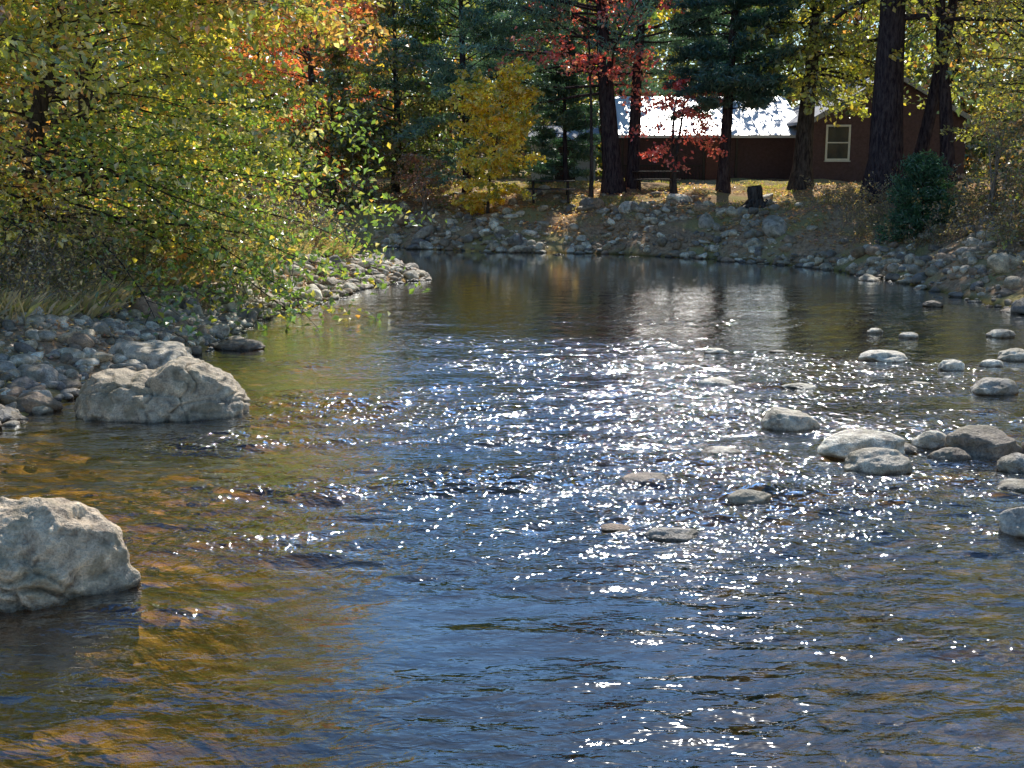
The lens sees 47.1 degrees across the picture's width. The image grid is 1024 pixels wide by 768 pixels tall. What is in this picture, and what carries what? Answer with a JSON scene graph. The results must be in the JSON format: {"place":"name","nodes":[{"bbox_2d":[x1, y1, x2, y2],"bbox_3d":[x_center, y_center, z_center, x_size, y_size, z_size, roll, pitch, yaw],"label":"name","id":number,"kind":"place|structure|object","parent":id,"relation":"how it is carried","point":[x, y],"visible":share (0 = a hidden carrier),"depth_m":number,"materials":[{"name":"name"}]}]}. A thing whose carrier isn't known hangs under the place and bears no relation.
{"place":"outdoors","nodes":[
{"label":"outdoors","id":0,"kind":"place"},
{"bbox_2d":[0,110,1023,767],"bbox_3d":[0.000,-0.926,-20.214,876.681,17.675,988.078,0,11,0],"label":"ground","id":1,"kind":"structure","parent":0,"point":[550,734],"depth_m":10.23,"materials":[{"name":"soil"}]},
{"bbox_2d":[17,364,58,387],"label":"river stone","id":2,"kind":"object","parent":1,"relation":"on","point":[42,373],"visible":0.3,"depth_m":15.33,"materials":[{"name":"grey stone"}]},
{"bbox_2d":[16,392,62,415],"bbox_3d":[-5.850,0.280,14.499,0.600,0.385,0.377,0,11,0],"label":"river stone","id":3,"kind":"object","parent":1,"relation":"on","point":[28,401],"visible":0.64,"depth_m":14.36,"materials":[{"name":"grey stone"}]},
{"bbox_2d":[0,497,140,656],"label":"boulder","id":4,"kind":"object","parent":1,"relation":"on","point":[56,552],"visible":0.94,"depth_m":8.20,"materials":[{"name":"grey stone"}]},
{"bbox_2d":[0,0,141,288],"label":"beech tree","id":5,"kind":"object","parent":1,"relation":"on","point":[44,190],"visible":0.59,"depth_m":20.26,"materials":[{"name":"green plant"}]},
{"bbox_2d":[70,311,82,317],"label":"river stone","id":6,"kind":"object","parent":1,"relation":"on","point":[79,315],"visible":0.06,"depth_m":18.64,"materials":[{"name":"grey stone"}]},
{"bbox_2d":[111,366,136,370],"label":"river stone","id":7,"kind":"object","parent":1,"relation":"on","point":[132,368],"visible":0.14,"depth_m":16.53,"materials":[{"name":"grey stone"}]},
{"bbox_2d":[0,0,291,235],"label":"beech tree","id":8,"kind":"object","parent":1,"relation":"on","point":[91,39],"visible":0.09,"depth_m":28.36,"materials":[{"name":"yellow plant"}]},
{"bbox_2d":[129,296,162,320],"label":"river stone","id":9,"kind":"object","parent":1,"relation":"on","point":[141,304],"visible":0.17,"depth_m":20.41,"materials":[{"name":"grey stone"}]},
{"bbox_2d":[108,340,193,368],"bbox_3d":[-5.350,-0.329,17.539,1.400,0.646,1.050,0,11,0],"label":"river stone","id":10,"kind":"object","parent":1,"relation":"on","point":[154,354],"visible":0.47,"depth_m":17.17,"materials":[{"name":"grey stone"}]},
{"bbox_2d":[73,356,250,451],"bbox_3d":[-4.262,0.242,14.279,2.151,1.122,1.342,0,11,0],"label":"boulder","id":11,"kind":"object","parent":1,"relation":"on","point":[182,389],"visible":0.78,"depth_m":13.94,"materials":[{"name":"grey stone"}]},
{"bbox_2d":[0,180,360,318],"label":"brush","id":12,"kind":"object","parent":1,"relation":"on","point":[36,257],"visible":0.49,"depth_m":20.70,"materials":[{"name":"green plant"}]},
{"bbox_2d":[0,377,361,742],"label":"riverbed cobbles","id":13,"kind":"object","parent":1,"relation":"on","point":[13,713],"visible":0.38,"depth_m":11.64,"materials":[{"name":"grey stone"}]},
{"bbox_2d":[0,225,363,325],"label":"grass","id":14,"kind":"structure","parent":1,"relation":"on","point":[88,305],"depth_m":19.79,"materials":[{"name":"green plant"}]},
{"bbox_2d":[99,0,287,198],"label":"maple tree","id":15,"kind":"object","parent":1,"relation":"on","point":[255,57],"visible":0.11,"depth_m":49.93,"materials":[{"name":"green plant"}]},
{"bbox_2d":[0,255,393,393],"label":"fallen leaves","id":16,"kind":"object","parent":1,"relation":"on","point":[120,321],"visible":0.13,"depth_m":17.44,"materials":[{"name":"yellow plant"}]},
{"bbox_2d":[192,304,203,314],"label":"river stone","id":17,"kind":"object","parent":1,"relation":"on","point":[197,309],"visible":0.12,"depth_m":21.34,"materials":[{"name":"grey stone"}]},
{"bbox_2d":[0,253,431,435],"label":"bank stones","id":18,"kind":"object","parent":1,"relation":"on","point":[68,377],"visible":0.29,"depth_m":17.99,"materials":[{"name":"grey stone"}]},
{"bbox_2d":[0,0,446,365],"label":"beech tree","id":19,"kind":"object","parent":1,"relation":"on","point":[178,129],"visible":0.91,"depth_m":22.50,"materials":[{"name":"green plant"}]},
{"bbox_2d":[209,0,403,188],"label":"maple tree","id":20,"kind":"object","parent":1,"relation":"on","point":[311,64],"visible":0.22,"depth_m":48.62,"materials":[{"name":"orange plant"}]},
{"bbox_2d":[256,34,409,216],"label":"deciduous tree","id":21,"kind":"object","parent":1,"relation":"on","point":[339,60],"visible":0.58,"depth_m":45.65,"materials":[{"name":"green plant"}]},
{"bbox_2d":[309,123,405,213],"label":"shrub","id":22,"kind":"object","parent":1,"relation":"on","point":[384,154],"visible":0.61,"depth_m":45.56,"materials":[{"name":"green plant"}]},
{"bbox_2d":[292,0,483,194],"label":"deciduous tree","id":23,"kind":"object","parent":1,"relation":"on","point":[431,107],"visible":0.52,"depth_m":46.40,"materials":[{"name":"green plant"}]},
{"bbox_2d":[384,152,460,214],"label":"shrub","id":24,"kind":"object","parent":1,"relation":"on","point":[409,158],"visible":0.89,"depth_m":44.24,"materials":[{"name":"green plant"}]},
{"bbox_2d":[352,0,554,193],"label":"pine tree","id":25,"kind":"object","parent":1,"relation":"on","point":[477,19],"visible":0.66,"depth_m":44.71,"materials":[{"name":"green plant"}]},
{"bbox_2d":[437,56,546,215],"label":"aspen tree","id":26,"kind":"object","parent":1,"relation":"on","point":[481,95],"visible":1,"depth_m":41.85,"materials":[{"name":"yellow plant"}]},
{"bbox_2d":[0,0,1023,176],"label":"distant trees","id":27,"kind":"object","parent":1,"relation":"on","point":[656,18],"visible":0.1,"depth_m":59.51,"materials":[{"name":"green plant"}]},
{"bbox_2d":[0,0,1023,224],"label":"woodland trees","id":28,"kind":"object","parent":1,"relation":"on","point":[53,105],"visible":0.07,"depth_m":45.52,"materials":[{"name":"yellow plant"}]},
{"bbox_2d":[0,62,1023,181],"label":"undergrowth","id":29,"kind":"object","parent":1,"relation":"on","point":[518,171],"visible":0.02,"depth_m":58.58,"materials":[{"name":"green plant"}]},
{"bbox_2d":[50,184,1023,328],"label":"bank stones","id":30,"kind":"object","parent":1,"relation":"on","point":[966,257],"visible":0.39,"depth_m":38.25,"materials":[{"name":"grey stone"}]},
{"bbox_2d":[526,180,575,202],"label":"picnic table","id":31,"kind":"object","parent":1,"relation":"on","point":[567,189],"visible":0.94,"depth_m":43.88,"materials":[{"name":"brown wood"}]},
{"bbox_2d":[522,33,601,186],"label":"spruce tree","id":32,"kind":"object","parent":1,"relation":"on","point":[546,135],"visible":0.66,"depth_m":47.61,"materials":[{"name":"green plant"}]},
{"bbox_2d":[527,126,600,180],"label":"garden shed","id":33,"kind":"structure","parent":1,"relation":"on","point":[582,164],"depth_m":52.13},
{"bbox_2d":[555,147,574,179],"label":"door","id":34,"kind":"structure","parent":33,"relation":"in","point":[560,151],"depth_m":52.08,"materials":[{"name":"brown wood"}]},
{"bbox_2d":[487,0,684,197],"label":"red maple tree","id":35,"kind":"object","parent":1,"relation":"on","point":[583,60],"visible":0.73,"depth_m":43.45,"materials":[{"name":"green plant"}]},
{"bbox_2d":[419,0,755,194],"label":"pine tree","id":36,"kind":"object","parent":1,"relation":"on","point":[612,181],"visible":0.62,"depth_m":44.64,"materials":[{"name":"green plant"}]},
{"bbox_2d":[367,179,860,209],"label":"grass","id":37,"kind":"structure","parent":1,"relation":"on","point":[778,186],"depth_m":45.16,"materials":[{"name":"yellow plant"}]},
{"bbox_2d":[235,178,1023,292],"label":"fallen leaves","id":38,"kind":"object","parent":1,"relation":"on","point":[659,188],"visible":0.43,"depth_m":42.29,"materials":[{"name":"brown plant"}]},
{"bbox_2d":[247,185,1023,324],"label":"bank stones","id":39,"kind":"object","parent":1,"relation":"on","point":[1000,263],"visible":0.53,"depth_m":40.27,"materials":[{"name":"grey stone"}]},
{"bbox_2d":[564,0,729,188],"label":"pine tree","id":40,"kind":"object","parent":1,"relation":"on","point":[633,161],"visible":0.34,"depth_m":45.59,"materials":[{"name":"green plant"}]},
{"bbox_2d":[632,171,681,190],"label":"picnic table","id":41,"kind":"object","parent":1,"relation":"on","point":[640,179],"visible":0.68,"depth_m":45.48,"materials":[{"name":"brown wood"}]},
{"bbox_2d":[616,76,727,193],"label":"red maple tree","id":42,"kind":"object","parent":1,"relation":"on","point":[663,104],"visible":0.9,"depth_m":43.10,"materials":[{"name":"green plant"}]},
{"bbox_2d":[621,138,737,179],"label":"porch","id":43,"kind":"object","parent":1,"relation":"on","point":[702,165],"visible":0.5,"depth_m":50.57,"materials":[{"name":"brown wood"}]},
{"bbox_2d":[619,138,793,179],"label":"walls","id":44,"kind":"structure","parent":1,"relation":"on","point":[765,158],"depth_m":51.07,"materials":[{"name":"brown wood"}]},
{"bbox_2d":[597,95,796,138],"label":"roof","id":45,"kind":"structure","parent":44,"relation":"on","point":[772,121],"depth_m":51.81,"materials":[{"name":"white metal"}]},
{"bbox_2d":[705,138,719,179],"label":"door","id":46,"kind":"structure","parent":44,"relation":"attached to","point":[711,166],"depth_m":51.04,"materials":[{"name":"paint"}]},
{"bbox_2d":[660,0,819,192],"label":"pine tree","id":47,"kind":"object","parent":1,"relation":"on","point":[722,70],"visible":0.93,"depth_m":41.81,"materials":[{"name":"green plant"}]},
{"bbox_2d":[740,185,767,208],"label":"tree stump","id":48,"kind":"object","parent":1,"relation":"on","point":[755,199],"visible":0.67,"depth_m":40.46,"materials":[{"name":"brown wood"}]},
{"bbox_2d":[732,0,935,190],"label":"deciduous tree","id":49,"kind":"object","parent":1,"relation":"on","point":[810,80],"visible":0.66,"depth_m":41.42,"materials":[{"name":"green plant"}]},
{"bbox_2d":[656,382,1023,767],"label":"riverbed cobbles","id":50,"kind":"object","parent":1,"relation":"on","point":[1001,656],"visible":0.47,"depth_m":9.78,"materials":[{"name":"grey stone"}]},
{"bbox_2d":[795,83,966,182],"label":"wing walls","id":51,"kind":"structure","parent":1,"relation":"on","point":[853,169],"depth_m":48.16,"materials":[{"name":"brown wood"}]},
{"bbox_2d":[824,125,850,161],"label":"wing window frame","id":52,"kind":"object","parent":51,"relation":"in","point":[837,160],"visible":0.96,"depth_m":48.16,"materials":[{"name":"beige wood"}]},
{"bbox_2d":[827,127,848,158],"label":"wing window glass","id":53,"kind":"object","parent":52,"relation":"in","point":[837,150],"visible":0.93,"depth_m":48.17,"materials":[{"name":"black glass"}]},
{"bbox_2d":[786,78,970,125],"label":"wing roof","id":54,"kind":"structure","parent":51,"relation":"on","point":[792,122],"depth_m":49.87,"materials":[{"name":"grey"}]},
{"bbox_2d":[814,77,973,121],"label":"rake boards","id":55,"kind":"object","parent":54,"relation":"attached to","point":[919,88],"depth_m":47.58,"materials":[{"name":"grey"}]},
{"bbox_2d":[762,0,1023,203],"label":"oak tree","id":56,"kind":"object","parent":1,"relation":"on","point":[885,156],"visible":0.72,"depth_m":38.36,"materials":[{"name":"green plant"}]},
{"bbox_2d":[801,167,1023,266],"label":"brush","id":57,"kind":"object","parent":1,"relation":"on","point":[939,230],"visible":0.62,"depth_m":33.07,"materials":[{"name":"brown plant"}]},
{"bbox_2d":[868,149,960,243],"bbox_3d":[11.613,-5.237,33.510,2.698,2.897,2.535,0,11,0],"label":"evergreen shrub","id":58,"kind":"object","parent":1,"relation":"on","point":[928,173],"visible":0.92,"depth_m":33.10,"materials":[{"name":"green plant"}]},
{"bbox_2d":[817,0,1023,189],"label":"oak tree","id":59,"kind":"object","parent":1,"relation":"on","point":[926,126],"visible":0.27,"depth_m":39.52,"materials":[{"name":"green plant"}]},
{"bbox_2d":[820,0,1023,193],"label":"oak tree","id":60,"kind":"object","parent":1,"relation":"on","point":[945,99],"visible":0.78,"depth_m":38.32,"materials":[{"name":"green plant"}]},
{"bbox_2d":[892,0,1023,187],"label":"deciduous tree","id":61,"kind":"object","parent":1,"relation":"on","point":[990,82],"visible":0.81,"depth_m":35.07,"materials":[{"name":"yellow plant"}]},
{"bbox_2d":[904,0,1023,174],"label":"deciduous tree","id":62,"kind":"object","parent":1,"relation":"on","point":[993,88],"visible":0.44,"depth_m":42.19,"materials":[{"name":"yellow plant"}]},
{"bbox_2d":[922,92,1023,220],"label":"shrub","id":63,"kind":"object","parent":1,"relation":"on","point":[1017,125],"visible":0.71,"depth_m":31.91,"materials":[{"name":"yellow plant"}]},
{"bbox_2d":[985,15,1023,224],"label":"deciduous tree","id":64,"kind":"object","parent":1,"relation":"on","point":[1014,111],"visible":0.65,"depth_m":29.10,"materials":[{"name":"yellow plant"}]},
{"bbox_2d":[989,138,1023,252],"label":"shrub","id":65,"kind":"object","parent":1,"relation":"on","point":[1020,203],"visible":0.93,"depth_m":27.36,"materials":[{"name":"green plant"}]},
{"bbox_2d":[0,246,1023,767],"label":"river water","id":66,"kind":"structure","parent":0,"point":[466,294],"depth_m":15.05,"materials":[{"name":"blue liquid"}]},
{"bbox_2d":[214,338,265,352],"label":"river stone","id":67,"kind":"object","parent":66,"relation":"in","point":[242,344],"visible":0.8,"depth_m":19.19,"materials":[{"name":"grey stone"}]},
{"bbox_2d":[599,523,631,534],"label":"river stone","id":68,"kind":"object","parent":66,"relation":"on","point":[611,527],"visible":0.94,"depth_m":9.73,"materials":[{"name":"beige stone"}]},
{"bbox_2d":[619,472,674,488],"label":"river stone","id":69,"kind":"object","parent":66,"relation":"on","point":[652,483],"visible":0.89,"depth_m":11.14,"materials":[{"name":"grey stone"}]},
{"bbox_2d":[644,527,697,544],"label":"river stone","id":70,"kind":"object","parent":66,"relation":"on","point":[670,535],"visible":0.96,"depth_m":9.51,"materials":[{"name":"grey stone"}]},
{"bbox_2d":[696,377,734,389],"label":"river stone","id":71,"kind":"object","parent":66,"relation":"on","point":[715,381],"visible":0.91,"depth_m":16.05,"materials":[{"name":"grey stone"}]},
{"bbox_2d":[704,348,729,356],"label":"river stone","id":72,"kind":"object","parent":66,"relation":"on","point":[714,350],"visible":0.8,"depth_m":18.83,"materials":[{"name":"grey stone"}]},
{"bbox_2d":[698,446,740,455],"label":"river stone","id":73,"kind":"object","parent":66,"relation":"on","point":[719,449],"visible":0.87,"depth_m":12.38,"materials":[{"name":"grey stone"}]},
{"bbox_2d":[725,489,770,511],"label":"river stone","id":74,"kind":"object","parent":66,"relation":"on","point":[742,497],"visible":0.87,"depth_m":10.48,"materials":[{"name":"grey stone"}]},
{"bbox_2d":[769,350,785,353],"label":"river stone","id":75,"kind":"object","parent":66,"relation":"on","point":[777,351],"visible":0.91,"depth_m":18.96,"materials":[{"name":"grey stone"}]},
{"bbox_2d":[761,407,819,440],"bbox_3d":[3.190,0.464,13.516,0.680,0.385,0.495,0,11,0],"label":"river stone","id":76,"kind":"object","parent":66,"relation":"in","point":[779,419],"visible":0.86,"depth_m":13.36,"materials":[{"name":"grey stone"}]},
{"bbox_2d":[779,383,816,391],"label":"river stone","id":77,"kind":"object","parent":66,"relation":"on","point":[803,387],"visible":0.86,"depth_m":15.87,"materials":[{"name":"grey stone"}]},
{"bbox_2d":[817,428,904,465],"bbox_3d":[3.650,0.689,12.287,0.920,0.415,0.625,0,11,0],"label":"river stone","id":78,"kind":"object","parent":66,"relation":"in","point":[839,446],"visible":0.56,"depth_m":12.09,"materials":[{"name":"grey stone"}]},
{"bbox_2d":[867,328,882,333],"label":"river stone","id":79,"kind":"object","parent":66,"relation":"on","point":[874,331],"visible":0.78,"depth_m":21.11,"materials":[{"name":"grey stone"}]},
{"bbox_2d":[843,447,912,484],"bbox_3d":[3.620,0.816,11.649,0.680,0.369,0.471,0,11,0],"label":"river stone","id":80,"kind":"object","parent":66,"relation":"in","point":[881,462],"visible":0.91,"depth_m":11.51,"materials":[{"name":"grey stone"}]},
{"bbox_2d":[858,350,907,366],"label":"river stone","id":81,"kind":"object","parent":66,"relation":"in","point":[889,356],"visible":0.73,"depth_m":17.98,"materials":[{"name":"grey stone"}]},
{"bbox_2d":[899,332,918,340],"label":"river stone","id":82,"kind":"object","parent":66,"relation":"on","point":[908,335],"visible":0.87,"depth_m":20.51,"materials":[{"name":"grey stone"}]},
{"bbox_2d":[904,443,917,455],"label":"river stone","id":83,"kind":"object","parent":66,"relation":"on","point":[909,448],"visible":0.42,"depth_m":12.36,"materials":[{"name":"grey stone"}]},
{"bbox_2d":[908,381,929,387],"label":"river stone","id":84,"kind":"object","parent":66,"relation":"on","point":[918,382],"visible":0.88,"depth_m":16.13,"materials":[{"name":"grey stone"}]},
{"bbox_2d":[911,430,946,456],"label":"river stone","id":85,"kind":"object","parent":66,"relation":"in","point":[933,440],"visible":0.73,"depth_m":12.52,"materials":[{"name":"grey stone"}]},
{"bbox_2d":[922,300,943,309],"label":"river stone","id":86,"kind":"object","parent":66,"relation":"in","point":[931,303],"visible":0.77,"depth_m":25.00,"materials":[{"name":"grey stone"}]},
{"bbox_2d":[927,447,971,467],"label":"river stone","id":87,"kind":"object","parent":66,"relation":"in","point":[950,454],"visible":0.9,"depth_m":12.00,"materials":[{"name":"grey stone"}]},
{"bbox_2d":[938,359,964,375],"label":"river stone","id":88,"kind":"object","parent":66,"relation":"in","point":[954,365],"visible":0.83,"depth_m":17.25,"materials":[{"name":"grey stone"}]},
{"bbox_2d":[943,425,1021,469],"bbox_3d":[4.940,0.673,12.334,0.800,0.462,0.615,0,11,0],"label":"river stone","id":89,"kind":"object","parent":66,"relation":"on","point":[982,441],"visible":0.74,"depth_m":12.13,"materials":[{"name":"grey stone"}]},
{"bbox_2d":[979,359,1003,369],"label":"river stone","id":90,"kind":"object","parent":66,"relation":"on","point":[991,363],"visible":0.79,"depth_m":17.57,"materials":[{"name":"grey stone"}]},
{"bbox_2d":[970,377,1018,401],"bbox_3d":[6.400,0.085,15.581,0.620,0.338,0.424,0,11,0],"label":"river stone","id":91,"kind":"object","parent":66,"relation":"in","point":[989,387],"visible":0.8,"depth_m":15.44,"materials":[{"name":"grey stone"}]},
{"bbox_2d":[986,329,1015,338],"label":"river stone","id":92,"kind":"object","parent":66,"relation":"in","point":[1000,333],"visible":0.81,"depth_m":20.59,"materials":[{"name":"grey stone"}]},
{"bbox_2d":[994,478,1023,495],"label":"river stone","id":93,"kind":"object","parent":66,"relation":"on","point":[1013,484],"visible":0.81,"depth_m":10.92,"materials":[{"name":"grey stone"}]},
{"bbox_2d":[996,348,1023,367],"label":"river stone","id":94,"kind":"object","parent":66,"relation":"in","point":[1014,354],"visible":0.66,"depth_m":18.10,"materials":[{"name":"grey stone"}]},
{"bbox_2d":[997,507,1023,549],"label":"river stone","id":95,"kind":"object","parent":66,"relation":"in","point":[1011,520],"visible":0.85,"depth_m":9.62,"materials":[{"name":"grey stone"}]},
{"bbox_2d":[997,452,1023,478],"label":"river stone","id":96,"kind":"object","parent":66,"relation":"in","point":[1012,463],"visible":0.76,"depth_m":11.53,"materials":[{"name":"grey stone"}]},
{"bbox_2d":[9,1,1021,111],"label":"sky","id":97,"kind":"structure","parent":0,"point":[1005,65],"materials":[{"name":"white"}]}
]}

